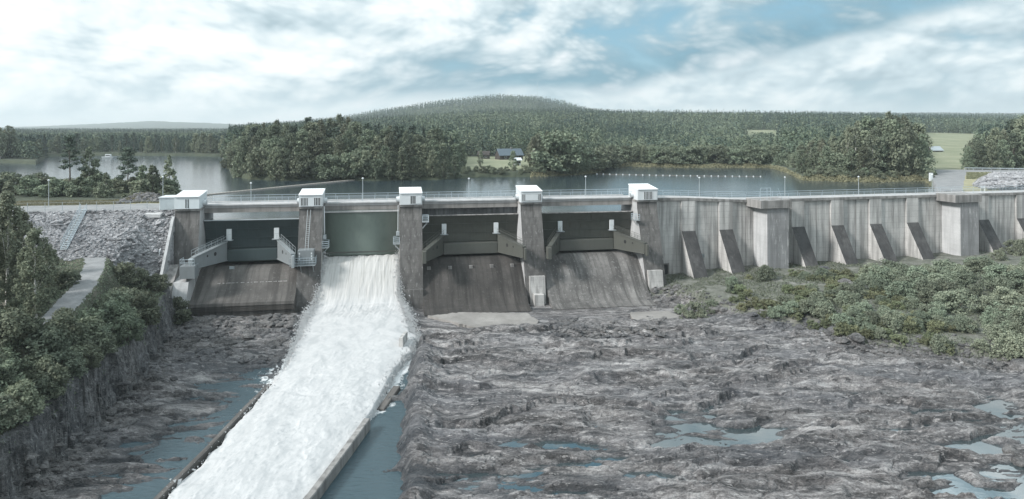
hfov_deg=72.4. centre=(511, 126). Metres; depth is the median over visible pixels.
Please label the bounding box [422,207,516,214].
breast wall
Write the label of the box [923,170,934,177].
willow bush
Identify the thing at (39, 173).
bush
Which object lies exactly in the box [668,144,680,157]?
broadleaf tree
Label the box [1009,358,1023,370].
boulder
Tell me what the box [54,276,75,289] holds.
bush
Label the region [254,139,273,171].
broadleaf tree
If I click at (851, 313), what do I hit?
willow bush
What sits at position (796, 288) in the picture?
shrub
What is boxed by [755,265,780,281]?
willow bush
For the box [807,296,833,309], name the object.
willow bush
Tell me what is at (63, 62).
sky
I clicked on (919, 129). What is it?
broadleaf tree
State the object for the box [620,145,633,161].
willow bush
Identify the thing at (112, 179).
bush
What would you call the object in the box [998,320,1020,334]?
willow bush
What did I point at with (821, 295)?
willow bush
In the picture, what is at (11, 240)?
birch tree
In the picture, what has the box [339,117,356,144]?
birch tree
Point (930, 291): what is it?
willow bush
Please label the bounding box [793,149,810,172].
broadleaf tree
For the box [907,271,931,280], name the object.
willow bush
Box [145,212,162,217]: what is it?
concrete slab
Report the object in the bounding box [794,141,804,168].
broadleaf tree
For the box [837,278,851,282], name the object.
boulder
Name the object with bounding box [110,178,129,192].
bush
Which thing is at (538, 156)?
willow bush
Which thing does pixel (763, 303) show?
shrub
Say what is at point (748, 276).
shrub
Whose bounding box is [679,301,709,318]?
willow bush
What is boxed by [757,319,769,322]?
boulder
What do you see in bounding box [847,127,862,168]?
birch tree
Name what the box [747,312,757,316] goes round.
boulder
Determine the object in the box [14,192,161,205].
dry grass
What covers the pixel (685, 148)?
willow bush
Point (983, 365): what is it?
boulder
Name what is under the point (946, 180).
road
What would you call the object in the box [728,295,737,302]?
shrub
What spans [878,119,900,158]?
broadleaf tree
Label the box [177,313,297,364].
rubble
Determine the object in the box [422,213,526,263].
radial gate
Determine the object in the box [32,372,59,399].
willow bush
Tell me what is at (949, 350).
shrub
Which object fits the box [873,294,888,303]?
willow bush
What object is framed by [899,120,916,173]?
birch tree
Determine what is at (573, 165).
willow bush
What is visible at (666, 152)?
willow bush
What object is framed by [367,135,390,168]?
broadleaf tree
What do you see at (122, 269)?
bush
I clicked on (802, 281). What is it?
ground weeds
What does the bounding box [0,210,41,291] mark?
birch tree
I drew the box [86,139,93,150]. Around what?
broadleaf tree
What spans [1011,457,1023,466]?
boulder
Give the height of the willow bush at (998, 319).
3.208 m
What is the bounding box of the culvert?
[664,263,668,274]
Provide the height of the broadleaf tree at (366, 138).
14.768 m
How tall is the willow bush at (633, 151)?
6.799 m
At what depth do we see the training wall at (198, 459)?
65.69 m
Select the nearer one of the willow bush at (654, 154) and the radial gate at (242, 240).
the radial gate at (242, 240)
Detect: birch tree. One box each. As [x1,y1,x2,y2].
[0,127,8,156]
[0,128,6,158]
[0,190,32,304]
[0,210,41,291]
[0,221,15,273]
[2,129,11,155]
[11,226,57,317]
[38,244,59,289]
[80,137,86,150]
[80,146,100,179]
[101,172,112,189]
[139,139,143,152]
[159,136,164,152]
[160,155,176,180]
[226,135,236,157]
[247,135,260,167]
[273,119,281,135]
[304,138,314,160]
[315,119,326,148]
[319,117,335,142]
[332,113,346,146]
[335,124,354,148]
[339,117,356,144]
[353,137,366,151]
[402,130,412,152]
[423,134,432,151]
[477,150,483,166]
[524,144,532,166]
[527,137,538,167]
[534,132,541,149]
[580,139,589,159]
[805,142,813,168]
[815,140,826,166]
[839,132,854,167]
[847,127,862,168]
[853,120,861,153]
[860,128,885,171]
[868,126,883,160]
[880,111,895,132]
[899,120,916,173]
[900,114,912,127]
[999,129,1009,155]
[1010,123,1020,157]
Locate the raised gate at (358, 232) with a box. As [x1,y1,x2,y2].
[324,209,398,255]
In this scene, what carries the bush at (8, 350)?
on the river bank at (21, 350)
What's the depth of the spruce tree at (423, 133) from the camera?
254.10 m
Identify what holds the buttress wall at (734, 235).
on the gravel bank at (716, 290)
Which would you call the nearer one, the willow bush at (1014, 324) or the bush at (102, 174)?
the willow bush at (1014, 324)
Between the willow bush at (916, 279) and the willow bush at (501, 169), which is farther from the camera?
the willow bush at (501, 169)
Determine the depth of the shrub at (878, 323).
98.74 m
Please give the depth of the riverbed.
73.59 m
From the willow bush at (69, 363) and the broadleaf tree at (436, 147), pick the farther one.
the broadleaf tree at (436, 147)
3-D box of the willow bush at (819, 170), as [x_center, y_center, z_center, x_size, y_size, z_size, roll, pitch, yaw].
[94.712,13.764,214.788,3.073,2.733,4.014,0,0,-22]
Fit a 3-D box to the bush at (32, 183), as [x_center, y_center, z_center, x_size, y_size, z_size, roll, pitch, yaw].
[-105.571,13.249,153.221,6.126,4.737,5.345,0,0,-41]
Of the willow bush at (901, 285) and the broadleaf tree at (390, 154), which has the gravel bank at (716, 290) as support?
the willow bush at (901, 285)
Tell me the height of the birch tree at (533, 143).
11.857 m
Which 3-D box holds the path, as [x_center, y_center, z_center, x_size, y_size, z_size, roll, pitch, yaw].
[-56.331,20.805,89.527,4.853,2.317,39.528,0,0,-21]
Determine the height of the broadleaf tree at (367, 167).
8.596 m
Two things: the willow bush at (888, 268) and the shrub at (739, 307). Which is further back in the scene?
the willow bush at (888, 268)
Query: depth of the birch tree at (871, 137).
213.86 m
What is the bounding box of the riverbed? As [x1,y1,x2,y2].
[2,292,1023,498]
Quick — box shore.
[534,163,931,186]
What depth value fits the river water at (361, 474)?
64.54 m
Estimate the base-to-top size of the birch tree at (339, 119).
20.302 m
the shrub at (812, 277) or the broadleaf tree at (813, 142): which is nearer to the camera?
the shrub at (812, 277)
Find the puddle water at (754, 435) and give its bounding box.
[435,393,1023,498]
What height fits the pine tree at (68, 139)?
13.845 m
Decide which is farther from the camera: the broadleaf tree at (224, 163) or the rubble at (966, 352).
the broadleaf tree at (224, 163)
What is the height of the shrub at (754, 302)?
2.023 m
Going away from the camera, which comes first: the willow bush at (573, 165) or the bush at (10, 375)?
the bush at (10, 375)
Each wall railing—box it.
[658,185,1022,196]
[664,187,1023,199]
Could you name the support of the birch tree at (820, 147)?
on the terrain at (160, 125)
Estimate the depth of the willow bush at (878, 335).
95.54 m
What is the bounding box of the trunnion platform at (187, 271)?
[179,257,198,278]
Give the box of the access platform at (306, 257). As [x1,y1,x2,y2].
[289,210,316,271]
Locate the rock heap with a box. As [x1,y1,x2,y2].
[972,171,1023,188]
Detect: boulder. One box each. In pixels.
[650,288,656,293]
[669,303,676,307]
[708,305,720,311]
[719,307,727,311]
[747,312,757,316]
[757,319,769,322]
[827,326,834,332]
[836,337,849,343]
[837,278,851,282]
[848,333,864,342]
[963,359,972,364]
[977,362,988,368]
[1002,445,1020,457]
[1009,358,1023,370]
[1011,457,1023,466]
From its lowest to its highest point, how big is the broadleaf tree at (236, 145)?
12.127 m
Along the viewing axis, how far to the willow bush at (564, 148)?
239.58 m
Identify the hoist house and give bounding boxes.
[158,190,207,209]
[297,188,326,206]
[396,187,424,204]
[515,185,542,202]
[628,183,657,199]
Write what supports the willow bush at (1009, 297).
on the gravel bank at (716, 290)
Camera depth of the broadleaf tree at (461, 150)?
240.76 m
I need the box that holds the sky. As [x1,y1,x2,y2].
[0,0,1023,126]
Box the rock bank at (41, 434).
[0,259,181,498]
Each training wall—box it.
[153,384,271,498]
[303,418,369,498]
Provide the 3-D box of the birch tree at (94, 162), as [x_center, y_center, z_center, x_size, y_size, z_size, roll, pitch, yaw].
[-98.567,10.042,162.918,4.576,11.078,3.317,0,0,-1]
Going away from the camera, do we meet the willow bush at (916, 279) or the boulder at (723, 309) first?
the boulder at (723, 309)
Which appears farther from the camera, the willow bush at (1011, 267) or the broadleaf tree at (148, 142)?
the broadleaf tree at (148, 142)
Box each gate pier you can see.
[174,207,212,280]
[296,205,324,311]
[399,203,422,310]
[517,201,546,305]
[621,199,667,290]
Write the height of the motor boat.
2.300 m
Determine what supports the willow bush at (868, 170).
on the terrain at (160, 125)
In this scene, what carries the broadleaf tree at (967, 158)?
on the field
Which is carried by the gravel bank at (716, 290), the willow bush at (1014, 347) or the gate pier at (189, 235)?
the willow bush at (1014, 347)
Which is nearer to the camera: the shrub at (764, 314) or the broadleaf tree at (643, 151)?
the shrub at (764, 314)
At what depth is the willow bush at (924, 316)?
99.54 m
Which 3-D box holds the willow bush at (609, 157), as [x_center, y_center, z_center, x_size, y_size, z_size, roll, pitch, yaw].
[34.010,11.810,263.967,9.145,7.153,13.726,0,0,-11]
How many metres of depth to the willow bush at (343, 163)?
214.03 m
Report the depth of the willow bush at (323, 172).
211.91 m
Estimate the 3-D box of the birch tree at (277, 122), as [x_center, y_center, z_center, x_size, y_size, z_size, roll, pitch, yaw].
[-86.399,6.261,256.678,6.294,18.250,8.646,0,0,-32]
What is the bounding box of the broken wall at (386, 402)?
[377,386,399,410]
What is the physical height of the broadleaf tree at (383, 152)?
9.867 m
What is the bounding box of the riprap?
[5,209,174,275]
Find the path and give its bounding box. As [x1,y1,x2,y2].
[42,257,105,323]
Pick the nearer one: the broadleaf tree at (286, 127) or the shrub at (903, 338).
the shrub at (903, 338)
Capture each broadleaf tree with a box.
[1,125,19,155]
[5,134,19,157]
[34,139,44,157]
[46,140,55,152]
[52,135,62,152]
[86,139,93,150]
[90,136,104,151]
[133,165,146,181]
[143,136,153,152]
[146,165,162,192]
[185,140,192,152]
[190,133,202,152]
[194,132,207,152]
[205,133,215,152]
[212,138,219,152]
[218,135,225,154]
[219,143,228,167]
[227,148,234,169]
[228,136,248,168]
[231,151,244,177]
[232,137,251,167]
[241,125,251,145]
[246,155,256,174]
[247,123,265,153]
[253,127,270,158]
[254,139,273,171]
[259,125,282,170]
[262,151,274,175]
[264,146,286,179]
[266,136,279,173]
[271,137,293,172]
[277,147,291,175]
[279,123,298,137]
[280,129,287,146]
[280,133,303,170]
[290,128,312,170]
[301,122,323,156]
[306,131,332,169]
[311,156,319,176]
[319,137,336,163]
[332,135,348,170]
[339,129,356,171]
[346,121,363,148]
[354,129,381,159]
[358,150,373,176]
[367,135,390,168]
[368,159,380,178]
[375,145,396,176]
[378,126,391,147]
[380,132,399,172]
[382,151,401,179]
[394,145,409,179]
[395,138,405,170]
[401,144,415,173]
[408,142,424,172]
[410,134,426,158]
[414,157,427,177]
[417,143,429,172]
[422,140,443,171]
[425,126,451,168]
[425,150,441,176]
[438,143,450,171]
[438,159,449,178]
[447,143,462,171]
[449,155,462,177]
[458,141,466,168]
[508,151,517,168]
[633,148,641,161]
[640,145,648,161]
[644,145,656,162]
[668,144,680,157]
[698,146,710,162]
[715,144,723,162]
[723,148,729,162]
[790,145,807,170]
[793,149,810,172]
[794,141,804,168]
[805,140,816,168]
[806,146,822,170]
[813,137,827,169]
[815,146,837,172]
[824,134,839,163]
[827,142,840,165]
[834,134,847,165]
[838,125,854,168]
[844,147,859,171]
[854,146,873,170]
[855,130,879,169]
[856,115,877,149]
[860,136,891,174]
[868,117,884,152]
[876,132,897,172]
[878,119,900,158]
[879,123,906,169]
[893,115,910,130]
[900,129,922,149]
[909,123,937,168]
[914,133,932,168]
[959,145,975,169]
[962,139,983,167]
[971,139,986,167]
[975,130,992,165]
[982,127,1012,167]
[982,140,1003,169]
[993,139,1015,169]
[1005,131,1023,167]
[1008,119,1016,142]
[1011,116,1023,155]
[1015,129,1023,167]
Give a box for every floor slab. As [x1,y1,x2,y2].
[428,312,538,327]
[630,310,680,319]
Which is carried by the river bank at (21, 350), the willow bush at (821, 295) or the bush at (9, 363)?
the bush at (9, 363)
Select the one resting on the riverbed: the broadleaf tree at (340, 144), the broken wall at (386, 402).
the broken wall at (386, 402)
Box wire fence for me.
[27,201,158,211]
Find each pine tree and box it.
[58,134,85,180]
[73,133,80,150]
[109,135,115,151]
[116,146,138,180]
[121,133,130,145]
[131,132,137,145]
[152,134,158,152]
[246,126,259,151]
[287,125,297,158]
[295,125,305,149]
[302,117,313,144]
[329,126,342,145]
[361,123,371,148]
[389,124,401,148]
[396,124,405,144]
[407,124,418,149]
[441,136,450,169]
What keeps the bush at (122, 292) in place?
on the river bank at (21, 350)
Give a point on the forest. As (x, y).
(491, 130)
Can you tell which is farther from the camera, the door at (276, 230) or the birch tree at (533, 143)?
the birch tree at (533, 143)
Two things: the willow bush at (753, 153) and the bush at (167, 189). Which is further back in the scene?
the willow bush at (753, 153)
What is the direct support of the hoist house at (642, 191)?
on the gate pier at (652, 267)
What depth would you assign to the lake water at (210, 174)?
202.42 m
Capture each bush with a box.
[0,171,21,181]
[0,173,15,187]
[0,178,6,192]
[0,297,24,310]
[0,306,40,346]
[0,342,21,375]
[0,352,16,391]
[0,359,26,393]
[0,392,32,428]
[0,394,28,423]
[2,177,26,194]
[3,379,45,423]
[11,174,36,192]
[13,177,43,195]
[15,358,35,382]
[16,323,71,361]
[17,353,54,378]
[23,172,48,184]
[25,360,73,399]
[27,311,90,351]
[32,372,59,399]
[33,177,62,197]
[35,175,49,187]
[36,287,59,298]
[43,348,87,375]
[47,344,84,372]
[49,180,69,196]
[52,307,76,330]
[54,268,81,287]
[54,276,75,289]
[62,176,92,196]
[66,316,111,344]
[74,307,113,327]
[75,342,103,367]
[80,325,111,347]
[80,330,120,359]
[85,173,106,192]
[88,308,114,323]
[92,184,117,197]
[94,172,110,182]
[94,291,137,315]
[97,296,138,324]
[106,290,131,303]
[107,177,123,190]
[109,286,142,297]
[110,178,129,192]
[110,312,146,345]
[110,326,121,345]
[112,289,133,300]
[113,261,139,283]
[120,179,152,196]
[129,266,149,287]
[129,292,161,324]
[144,273,171,290]
[157,179,181,193]
[158,185,176,195]
[172,296,193,323]
[238,146,271,175]
[275,155,307,176]
[290,151,317,178]
[311,157,328,175]
[314,154,349,178]
[326,152,359,177]
[336,150,369,177]
[348,149,372,176]
[478,166,488,172]
[489,167,496,173]
[497,167,505,173]
[521,165,530,171]
[528,130,599,171]
[529,130,582,167]
[531,163,539,171]
[537,163,546,172]
[559,163,569,173]
[569,163,583,173]
[576,148,610,168]
[577,162,586,171]
[578,160,586,170]
[588,150,609,167]
[594,146,611,164]
[598,145,625,163]
[603,143,625,158]
[603,147,619,164]
[604,148,612,165]
[609,151,623,167]
[617,147,634,161]
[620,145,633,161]
[622,147,645,162]
[630,143,644,160]
[647,146,664,161]
[649,146,669,162]
[655,148,676,162]
[668,145,703,162]
[670,150,689,163]
[674,304,684,314]
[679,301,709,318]
[683,144,712,162]
[683,150,702,162]
[700,299,718,313]
[704,147,730,162]
[721,148,744,163]
[724,283,734,293]
[725,275,737,284]
[731,148,758,163]
[736,143,754,151]
[743,145,767,162]
[749,146,770,163]
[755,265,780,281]
[761,144,784,162]
[766,304,786,319]
[772,151,790,165]
[776,295,791,305]
[782,299,798,315]
[784,152,794,167]
[797,271,810,279]
[798,298,818,317]
[804,169,815,176]
[805,283,820,291]
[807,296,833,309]
[808,301,834,319]
[809,291,834,308]
[810,305,831,319]
[812,267,828,277]
[816,167,824,174]
[822,271,836,278]
[822,289,838,302]
[823,152,850,173]
[825,167,835,175]
[828,312,855,331]
[833,290,853,307]
[834,168,842,174]
[835,282,867,297]
[837,290,868,306]
[840,170,851,176]
[844,305,861,316]
[847,309,860,319]
[850,170,859,176]
[852,279,871,292]
[855,170,867,177]
[855,313,879,326]
[856,301,872,311]
[857,263,893,279]
[857,273,874,285]
[859,322,881,337]
[860,167,870,175]
[863,311,885,327]
[866,265,896,283]
[867,168,881,176]
[870,278,893,293]
[873,257,909,273]
[873,266,892,283]
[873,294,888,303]
[873,326,887,339]
[875,305,889,314]
[879,132,926,173]
[879,308,894,316]
[880,309,906,332]
[884,279,917,300]
[888,266,901,280]
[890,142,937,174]
[890,170,896,177]
[890,270,906,281]
[893,286,919,302]
[895,169,904,174]
[897,276,912,287]
[900,168,910,175]
[900,296,924,308]
[905,266,927,282]
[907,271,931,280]
[907,310,930,324]
[909,270,926,282]
[911,318,924,332]
[912,278,941,304]
[914,287,936,303]
[915,169,924,175]
[915,304,935,312]
[918,263,942,274]
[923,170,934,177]
[924,272,952,286]
[925,301,947,318]
[926,307,952,320]
[927,298,952,311]
[927,315,944,321]
[928,259,955,272]
[929,333,956,354]
[931,278,972,301]
[932,287,977,314]
[933,260,964,279]
[935,265,957,273]
[939,269,965,284]
[943,314,974,331]
[953,272,983,291]
[953,318,980,333]
[956,265,971,272]
[962,255,995,271]
[963,258,996,274]
[966,283,986,300]
[970,338,989,352]
[975,294,1005,311]
[979,310,996,325]
[980,286,1023,308]
[981,264,1010,281]
[982,324,1012,342]
[983,277,1015,295]
[984,301,1010,320]
[988,250,1008,261]
[988,331,1023,359]
[991,310,1016,330]
[995,304,1015,312]
[996,263,1019,288]
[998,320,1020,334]
[999,238,1023,255]
[999,268,1023,289]
[1000,308,1023,323]
[1002,322,1023,336]
[1003,302,1023,312]
[1005,305,1022,317]
[1013,296,1023,306]
[1014,288,1023,297]
[1018,256,1023,267]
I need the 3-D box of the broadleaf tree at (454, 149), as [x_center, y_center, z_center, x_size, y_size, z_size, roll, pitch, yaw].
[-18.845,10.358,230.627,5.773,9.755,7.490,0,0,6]
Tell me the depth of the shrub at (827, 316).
102.22 m
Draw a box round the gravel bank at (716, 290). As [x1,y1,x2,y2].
[648,246,1023,360]
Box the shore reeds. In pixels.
[530,162,929,184]
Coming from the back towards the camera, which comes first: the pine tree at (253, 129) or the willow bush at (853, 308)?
the pine tree at (253, 129)
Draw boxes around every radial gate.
[188,218,298,267]
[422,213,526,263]
[542,211,648,258]
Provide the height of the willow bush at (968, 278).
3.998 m
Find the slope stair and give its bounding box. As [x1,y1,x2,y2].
[60,204,86,249]
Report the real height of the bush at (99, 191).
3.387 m
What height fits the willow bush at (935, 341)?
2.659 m
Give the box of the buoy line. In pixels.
[596,173,760,176]
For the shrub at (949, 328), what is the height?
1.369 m
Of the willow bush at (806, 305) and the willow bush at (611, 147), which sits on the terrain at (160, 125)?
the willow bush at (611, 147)
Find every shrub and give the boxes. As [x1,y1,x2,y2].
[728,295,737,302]
[731,284,746,293]
[736,302,746,310]
[737,294,744,301]
[741,291,749,299]
[743,296,762,307]
[744,289,752,295]
[745,274,753,279]
[754,303,763,309]
[758,298,772,308]
[758,310,768,317]
[765,299,782,310]
[781,284,793,293]
[787,307,803,320]
[788,269,797,276]
[789,286,802,293]
[792,295,806,302]
[796,285,807,293]
[799,290,810,298]
[805,274,818,280]
[806,320,819,329]
[818,274,834,281]
[820,319,831,327]
[824,283,836,289]
[824,313,835,321]
[825,279,834,286]
[828,269,841,276]
[833,322,853,335]
[835,275,849,280]
[836,319,851,333]
[841,268,853,277]
[842,304,860,312]
[843,325,859,334]
[849,324,866,334]
[859,325,873,338]
[863,290,878,299]
[869,286,883,292]
[870,316,891,327]
[876,290,896,298]
[879,298,893,305]
[879,301,892,309]
[883,327,892,334]
[887,333,908,344]
[890,300,906,310]
[892,295,901,301]
[896,296,911,308]
[898,322,922,333]
[904,317,924,331]
[917,335,932,346]
[922,331,935,341]
[926,320,944,333]
[942,344,955,354]
[944,324,958,332]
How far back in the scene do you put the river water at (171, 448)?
68.87 m
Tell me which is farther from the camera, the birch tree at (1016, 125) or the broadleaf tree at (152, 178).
the birch tree at (1016, 125)
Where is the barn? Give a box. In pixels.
[929,146,943,151]
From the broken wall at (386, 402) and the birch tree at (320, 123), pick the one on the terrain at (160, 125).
the birch tree at (320, 123)
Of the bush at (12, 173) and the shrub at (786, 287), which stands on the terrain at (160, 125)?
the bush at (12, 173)
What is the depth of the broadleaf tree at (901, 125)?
226.68 m
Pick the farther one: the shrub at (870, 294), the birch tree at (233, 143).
the birch tree at (233, 143)
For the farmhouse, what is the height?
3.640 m
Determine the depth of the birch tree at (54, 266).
90.34 m
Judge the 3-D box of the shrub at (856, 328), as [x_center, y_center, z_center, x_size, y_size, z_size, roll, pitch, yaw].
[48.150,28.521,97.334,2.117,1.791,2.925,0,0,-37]
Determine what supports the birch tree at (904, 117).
on the terrain at (160, 125)
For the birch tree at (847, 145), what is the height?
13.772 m
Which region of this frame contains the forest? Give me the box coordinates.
[1,93,1023,163]
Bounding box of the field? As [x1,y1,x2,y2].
[466,130,975,169]
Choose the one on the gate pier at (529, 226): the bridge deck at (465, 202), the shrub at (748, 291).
the bridge deck at (465, 202)
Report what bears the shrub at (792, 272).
on the gravel bank at (716, 290)
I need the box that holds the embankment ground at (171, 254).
[43,178,1023,273]
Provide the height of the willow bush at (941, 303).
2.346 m
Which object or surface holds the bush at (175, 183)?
on the terrain at (160, 125)
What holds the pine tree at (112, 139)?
on the terrain at (160, 125)
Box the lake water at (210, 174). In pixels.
[0,155,933,219]
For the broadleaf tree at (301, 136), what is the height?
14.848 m
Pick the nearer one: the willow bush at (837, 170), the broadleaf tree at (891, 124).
the willow bush at (837, 170)
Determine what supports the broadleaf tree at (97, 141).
on the terrain at (160, 125)
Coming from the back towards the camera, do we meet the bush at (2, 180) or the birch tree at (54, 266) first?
the bush at (2, 180)
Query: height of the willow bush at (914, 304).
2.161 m
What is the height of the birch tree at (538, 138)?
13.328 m
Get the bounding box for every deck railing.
[205,191,631,202]
[213,189,628,200]
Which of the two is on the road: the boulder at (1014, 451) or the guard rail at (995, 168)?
the guard rail at (995, 168)
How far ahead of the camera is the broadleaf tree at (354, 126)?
232.41 m
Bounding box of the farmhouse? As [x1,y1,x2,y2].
[477,151,490,158]
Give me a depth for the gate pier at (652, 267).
129.52 m
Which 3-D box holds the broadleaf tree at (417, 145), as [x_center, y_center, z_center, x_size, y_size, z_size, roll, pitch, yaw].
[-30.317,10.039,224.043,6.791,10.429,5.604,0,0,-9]
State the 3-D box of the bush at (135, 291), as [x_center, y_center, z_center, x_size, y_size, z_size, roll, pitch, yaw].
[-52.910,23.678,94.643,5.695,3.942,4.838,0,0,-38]
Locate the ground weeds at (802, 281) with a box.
[648,261,1021,360]
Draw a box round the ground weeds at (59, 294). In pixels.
[0,258,166,452]
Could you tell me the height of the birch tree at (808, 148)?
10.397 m
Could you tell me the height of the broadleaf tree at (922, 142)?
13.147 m
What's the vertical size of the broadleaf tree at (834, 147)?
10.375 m
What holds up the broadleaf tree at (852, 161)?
on the terrain at (160, 125)
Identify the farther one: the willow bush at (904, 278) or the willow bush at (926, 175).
the willow bush at (926, 175)
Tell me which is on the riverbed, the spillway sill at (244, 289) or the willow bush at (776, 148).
the spillway sill at (244, 289)
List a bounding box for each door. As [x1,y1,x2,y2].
[226,229,231,239]
[274,228,278,238]
[308,198,313,205]
[442,224,445,233]
[494,222,497,232]
[558,221,561,230]
[609,220,613,229]
[653,192,656,199]
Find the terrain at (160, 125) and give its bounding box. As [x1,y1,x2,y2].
[0,99,1023,262]
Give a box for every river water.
[88,357,287,498]
[320,352,414,498]
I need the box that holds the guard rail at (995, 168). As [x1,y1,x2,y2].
[964,168,1023,169]
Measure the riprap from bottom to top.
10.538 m
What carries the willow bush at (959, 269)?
on the gravel bank at (716, 290)
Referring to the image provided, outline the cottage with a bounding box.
[494,147,523,159]
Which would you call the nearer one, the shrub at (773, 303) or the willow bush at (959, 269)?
the shrub at (773, 303)
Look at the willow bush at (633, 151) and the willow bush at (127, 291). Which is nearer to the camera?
the willow bush at (127, 291)
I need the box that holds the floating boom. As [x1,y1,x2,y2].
[207,179,354,194]
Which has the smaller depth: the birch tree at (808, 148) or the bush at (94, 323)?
the bush at (94, 323)
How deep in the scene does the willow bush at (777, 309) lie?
106.10 m
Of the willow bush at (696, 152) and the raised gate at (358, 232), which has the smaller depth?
the raised gate at (358, 232)
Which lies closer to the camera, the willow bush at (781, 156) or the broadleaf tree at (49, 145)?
the willow bush at (781, 156)
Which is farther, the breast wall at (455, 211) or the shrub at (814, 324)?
the breast wall at (455, 211)
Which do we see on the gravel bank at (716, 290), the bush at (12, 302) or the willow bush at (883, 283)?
the willow bush at (883, 283)
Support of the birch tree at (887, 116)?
on the terrain at (160, 125)
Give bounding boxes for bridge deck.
[204,200,298,212]
[324,198,398,210]
[422,196,517,208]
[542,194,632,205]
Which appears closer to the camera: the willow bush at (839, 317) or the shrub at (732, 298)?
the willow bush at (839, 317)
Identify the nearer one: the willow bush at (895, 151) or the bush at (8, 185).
the bush at (8, 185)
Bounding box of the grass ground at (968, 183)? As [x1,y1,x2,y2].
[26,172,998,205]
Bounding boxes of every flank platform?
[322,206,328,252]
[393,205,399,249]
[422,214,428,227]
[631,213,639,225]
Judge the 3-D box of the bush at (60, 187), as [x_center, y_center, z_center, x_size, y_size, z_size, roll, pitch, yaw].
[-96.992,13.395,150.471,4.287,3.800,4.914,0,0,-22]
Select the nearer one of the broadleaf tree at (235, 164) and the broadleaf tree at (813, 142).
the broadleaf tree at (235, 164)
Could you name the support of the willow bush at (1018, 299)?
on the gravel bank at (716, 290)
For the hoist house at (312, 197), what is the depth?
120.37 m
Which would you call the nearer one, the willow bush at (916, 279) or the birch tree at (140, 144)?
the willow bush at (916, 279)
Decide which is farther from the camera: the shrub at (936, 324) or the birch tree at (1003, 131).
the birch tree at (1003, 131)
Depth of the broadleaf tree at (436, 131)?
236.37 m
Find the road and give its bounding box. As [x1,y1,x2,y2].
[12,170,1023,211]
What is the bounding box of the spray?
[163,246,422,495]
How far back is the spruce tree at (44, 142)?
365.53 m
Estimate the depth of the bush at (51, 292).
88.45 m
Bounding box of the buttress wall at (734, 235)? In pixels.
[657,190,1023,278]
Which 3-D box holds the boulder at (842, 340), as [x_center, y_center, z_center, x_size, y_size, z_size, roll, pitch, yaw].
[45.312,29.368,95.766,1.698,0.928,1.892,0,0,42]
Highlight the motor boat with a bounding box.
[102,154,116,157]
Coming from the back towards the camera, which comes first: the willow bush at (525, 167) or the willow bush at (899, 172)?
the willow bush at (525, 167)
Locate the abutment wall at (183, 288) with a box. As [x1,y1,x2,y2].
[160,216,195,318]
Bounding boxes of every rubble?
[0,328,197,498]
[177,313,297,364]
[549,316,666,339]
[647,281,1023,374]
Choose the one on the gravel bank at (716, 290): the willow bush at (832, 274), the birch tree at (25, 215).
the willow bush at (832, 274)
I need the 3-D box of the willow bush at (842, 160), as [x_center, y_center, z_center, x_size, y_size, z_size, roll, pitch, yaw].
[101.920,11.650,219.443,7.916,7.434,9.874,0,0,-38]
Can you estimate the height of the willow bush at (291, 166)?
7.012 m
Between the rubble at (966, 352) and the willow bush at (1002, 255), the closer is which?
the rubble at (966, 352)
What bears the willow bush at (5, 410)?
on the river bank at (21, 350)
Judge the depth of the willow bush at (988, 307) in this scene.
100.51 m
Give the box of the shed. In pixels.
[513,158,521,164]
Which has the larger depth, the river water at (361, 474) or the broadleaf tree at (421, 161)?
the broadleaf tree at (421, 161)
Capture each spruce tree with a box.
[42,134,48,155]
[165,135,171,152]
[325,123,332,150]
[421,127,427,151]
[1005,121,1009,144]
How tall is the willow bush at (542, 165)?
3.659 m
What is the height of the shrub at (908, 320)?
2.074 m
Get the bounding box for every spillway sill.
[188,261,296,316]
[423,253,531,315]
[545,250,655,309]
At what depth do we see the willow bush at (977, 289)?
111.46 m
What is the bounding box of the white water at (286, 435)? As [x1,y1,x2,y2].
[167,254,417,498]
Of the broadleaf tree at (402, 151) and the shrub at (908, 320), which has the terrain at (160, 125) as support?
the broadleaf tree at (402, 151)
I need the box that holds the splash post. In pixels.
[399,331,407,346]
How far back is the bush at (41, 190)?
149.12 m
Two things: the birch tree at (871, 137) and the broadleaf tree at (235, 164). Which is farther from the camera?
the broadleaf tree at (235, 164)
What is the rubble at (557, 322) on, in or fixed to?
on the riverbed
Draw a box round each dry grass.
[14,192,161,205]
[966,172,990,178]
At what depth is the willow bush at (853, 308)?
103.58 m
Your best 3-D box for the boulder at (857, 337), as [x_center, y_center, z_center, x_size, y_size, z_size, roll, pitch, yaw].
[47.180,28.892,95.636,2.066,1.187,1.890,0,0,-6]
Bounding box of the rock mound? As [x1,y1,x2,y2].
[116,192,160,203]
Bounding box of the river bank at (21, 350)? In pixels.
[0,257,164,434]
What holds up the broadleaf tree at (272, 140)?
on the terrain at (160, 125)
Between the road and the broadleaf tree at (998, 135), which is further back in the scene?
the broadleaf tree at (998, 135)
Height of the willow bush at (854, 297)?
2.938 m
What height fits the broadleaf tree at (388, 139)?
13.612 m
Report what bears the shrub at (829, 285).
on the gravel bank at (716, 290)
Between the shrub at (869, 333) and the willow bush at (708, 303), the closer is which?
the shrub at (869, 333)
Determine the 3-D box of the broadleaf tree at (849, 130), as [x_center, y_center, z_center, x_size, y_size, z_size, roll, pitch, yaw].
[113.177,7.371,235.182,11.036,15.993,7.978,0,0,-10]
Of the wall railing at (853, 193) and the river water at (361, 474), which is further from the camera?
the wall railing at (853, 193)
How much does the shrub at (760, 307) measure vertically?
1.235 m
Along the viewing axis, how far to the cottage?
315.89 m
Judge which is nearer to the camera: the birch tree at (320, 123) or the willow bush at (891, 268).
the willow bush at (891, 268)
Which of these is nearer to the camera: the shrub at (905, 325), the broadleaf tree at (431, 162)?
the shrub at (905, 325)

